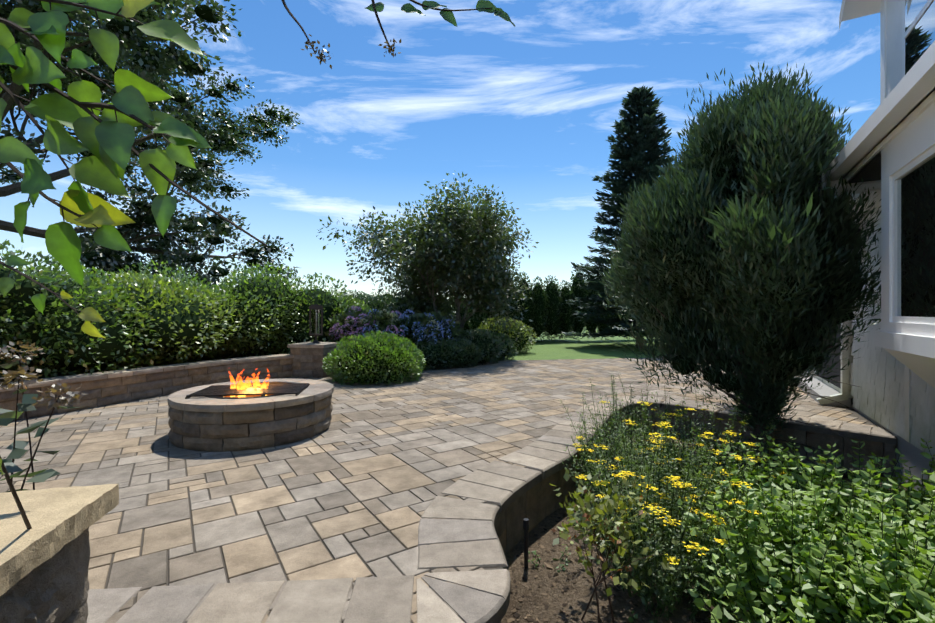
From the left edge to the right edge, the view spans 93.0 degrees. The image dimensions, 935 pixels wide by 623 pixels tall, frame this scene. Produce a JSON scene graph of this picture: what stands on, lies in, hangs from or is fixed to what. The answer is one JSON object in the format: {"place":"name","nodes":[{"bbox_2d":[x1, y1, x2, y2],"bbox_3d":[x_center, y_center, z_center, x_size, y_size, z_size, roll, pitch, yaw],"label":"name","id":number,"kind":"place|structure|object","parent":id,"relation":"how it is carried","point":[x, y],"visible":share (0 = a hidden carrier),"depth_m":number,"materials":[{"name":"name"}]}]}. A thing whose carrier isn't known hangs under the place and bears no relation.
{"place":"outdoors","nodes":[
{"label":"outdoors","id":0,"kind":"place"},
{"bbox_2d":[0,355,255,381],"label":"soil","id":1,"kind":"structure","parent":0,"point":[96,371],"depth_m":7.02,"materials":[{"name":"brown soil"}]},
{"bbox_2d":[0,347,878,622],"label":"patio paving","id":2,"kind":"structure","parent":0,"point":[443,427],"depth_m":3.40,"materials":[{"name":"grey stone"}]},
{"bbox_2d":[0,358,292,421],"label":"seat wall blocks","id":3,"kind":"structure","parent":2,"relation":"on","point":[104,392],"depth_m":6.08,"materials":[{"name":"grey stone"}]},
{"bbox_2d":[0,354,293,391],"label":"wall cap","id":4,"kind":"object","parent":3,"relation":"on","point":[50,381],"visible":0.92,"depth_m":6.04,"materials":[{"name":"grey stone"}]},
{"bbox_2d":[167,370,333,451],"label":"fire pit blocks","id":5,"kind":"structure","parent":2,"relation":"on","point":[246,414],"depth_m":3.97,"materials":[{"name":"stone"}]},
{"bbox_2d":[287,342,337,377],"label":"pillar blocks","id":6,"kind":"structure","parent":2,"relation":"on","point":[308,359],"depth_m":8.11,"materials":[{"name":"stone"}]},
{"bbox_2d":[309,304,322,342],"bbox_3d":[-2.884,0.235,8.443,0.244,0.734,0.244,0,0,-21],"label":"lantern","id":7,"kind":"object","parent":6,"relation":"on","point":[315,308],"visible":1,"depth_m":8.37,"materials":[{"name":"black metal"}]},
{"bbox_2d":[0,0,879,298],"label":"sky","id":8,"kind":"structure","parent":0,"point":[528,110],"materials":[{"name":"blue"}]},
{"bbox_2d":[327,326,719,376],"bbox_3d":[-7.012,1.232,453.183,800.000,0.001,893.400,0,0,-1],"label":"lawn","id":9,"kind":"structure","parent":0,"point":[585,347],"depth_m":14.38,"materials":[{"name":"green plant"}]},
{"bbox_2d":[0,0,303,291],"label":"foliage","id":10,"kind":"object","parent":9,"relation":"on","point":[148,62],"visible":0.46,"depth_m":15.08,"materials":[{"name":"green plant"}]},
{"bbox_2d":[324,305,465,367],"bbox_3d":[-1.552,0.590,9.782,3.200,1.475,1.728,0,0,-13],"label":"hydrangea shrub","id":11,"kind":"object","parent":9,"relation":"on","point":[416,327],"visible":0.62,"depth_m":9.34,"materials":[{"name":"purple plant"}]},
{"bbox_2d":[316,171,539,340],"bbox_3d":[-0.699,-1.181,11.350,4.898,4.863,5.865,0,0,-1],"label":"foliage","id":12,"kind":"object","parent":9,"relation":"on","point":[456,249],"visible":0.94,"depth_m":10.42,"materials":[{"name":"plant"}]},
{"bbox_2d":[562,85,716,347],"bbox_3d":[5.906,-3.153,15.046,5.017,8.771,4.804,0,0,-1],"label":"spruce tree","id":13,"kind":"object","parent":9,"relation":"on","point":[643,131],"visible":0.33,"depth_m":14.58,"materials":[{"name":"green plant"}]},
{"bbox_2d":[501,403,919,622],"bbox_3d":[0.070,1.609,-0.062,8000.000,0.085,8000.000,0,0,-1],"label":"ground","id":14,"kind":"structure","parent":0,"point":[581,597],"depth_m":2.57,"materials":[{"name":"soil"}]},
{"bbox_2d":[0,484,118,622],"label":"pillar blocks","id":15,"kind":"structure","parent":14,"relation":"on","point":[44,562],"depth_m":1.27,"materials":[{"name":"stone"}]},
{"bbox_2d":[0,0,514,338],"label":"tree overhang branches","id":16,"kind":"object","parent":14,"relation":"on","point":[107,138],"visible":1,"depth_m":0.88,"materials":[{"name":"green plant"}]},
{"bbox_2d":[0,239,714,384],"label":"hedge shrubs","id":17,"kind":"object","parent":14,"relation":"on","point":[150,319],"visible":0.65,"depth_m":7.49,"materials":[{"name":"green plant"}]},
{"bbox_2d":[551,468,679,622],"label":"sapling stems","id":18,"kind":"object","parent":14,"relation":"on","point":[583,515],"visible":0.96,"depth_m":2.23,"materials":[{"name":"green plant"}]},
{"bbox_2d":[562,372,697,495],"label":"feathery plant stems","id":19,"kind":"object","parent":14,"relation":"on","point":[619,418],"visible":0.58,"depth_m":4.20,"materials":[{"name":"green plant"}]},
{"bbox_2d":[528,437,783,622],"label":"weed stems","id":20,"kind":"object","parent":14,"relation":"on","point":[631,619],"visible":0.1,"depth_m":2.75,"materials":[{"name":"green plant"}]},
{"bbox_2d":[495,405,895,622],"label":"retaining wall","id":21,"kind":"structure","parent":14,"relation":"on","point":[537,504],"depth_m":4.41,"materials":[{"name":"grey stone"}]},
{"bbox_2d":[87,396,895,622],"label":"edging stones","id":22,"kind":"object","parent":21,"relation":"on","point":[484,597],"visible":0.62,"depth_m":1.96,"materials":[{"name":"stone"}]},
{"bbox_2d":[0,456,31,528],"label":"plant stem","id":23,"kind":"object","parent":22,"relation":"on","point":[3,470],"visible":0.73,"depth_m":1.08,"materials":[{"name":"brown"}]},
{"bbox_2d":[0,341,85,492],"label":"perennial plant stems","id":24,"kind":"object","parent":22,"relation":"on","point":[16,447],"visible":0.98,"depth_m":2.00,"materials":[{"name":"green plant"}]},
{"bbox_2d":[562,387,833,620],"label":"yellow flowers","id":25,"kind":"object","parent":14,"relation":"on","point":[666,489],"visible":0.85,"depth_m":2.66,"materials":[{"name":"green plant"}]},
{"bbox_2d":[523,459,883,567],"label":"irrigation risers","id":26,"kind":"object","parent":14,"relation":"on","point":[526,520],"visible":0.33,"depth_m":4.23,"materials":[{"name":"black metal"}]},
{"bbox_2d":[596,62,880,464],"bbox_3d":[2.804,-0.540,4.826,2.623,4.399,3.468,0,0,-1],"label":"shrub","id":27,"kind":"object","parent":14,"relation":"on","point":[739,226],"visible":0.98,"depth_m":4.24,"materials":[{"name":"green plant"}]},
{"bbox_2d":[677,433,934,622],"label":"ground cover plants","id":28,"kind":"object","parent":14,"relation":"on","point":[822,555],"visible":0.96,"depth_m":2.14,"materials":[{"name":"green plant"}]},
{"bbox_2d":[794,0,934,497],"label":"house","id":29,"kind":"structure","parent":14,"relation":"on","point":[887,152],"depth_m":3.16,"materials":[{"name":"paint"}]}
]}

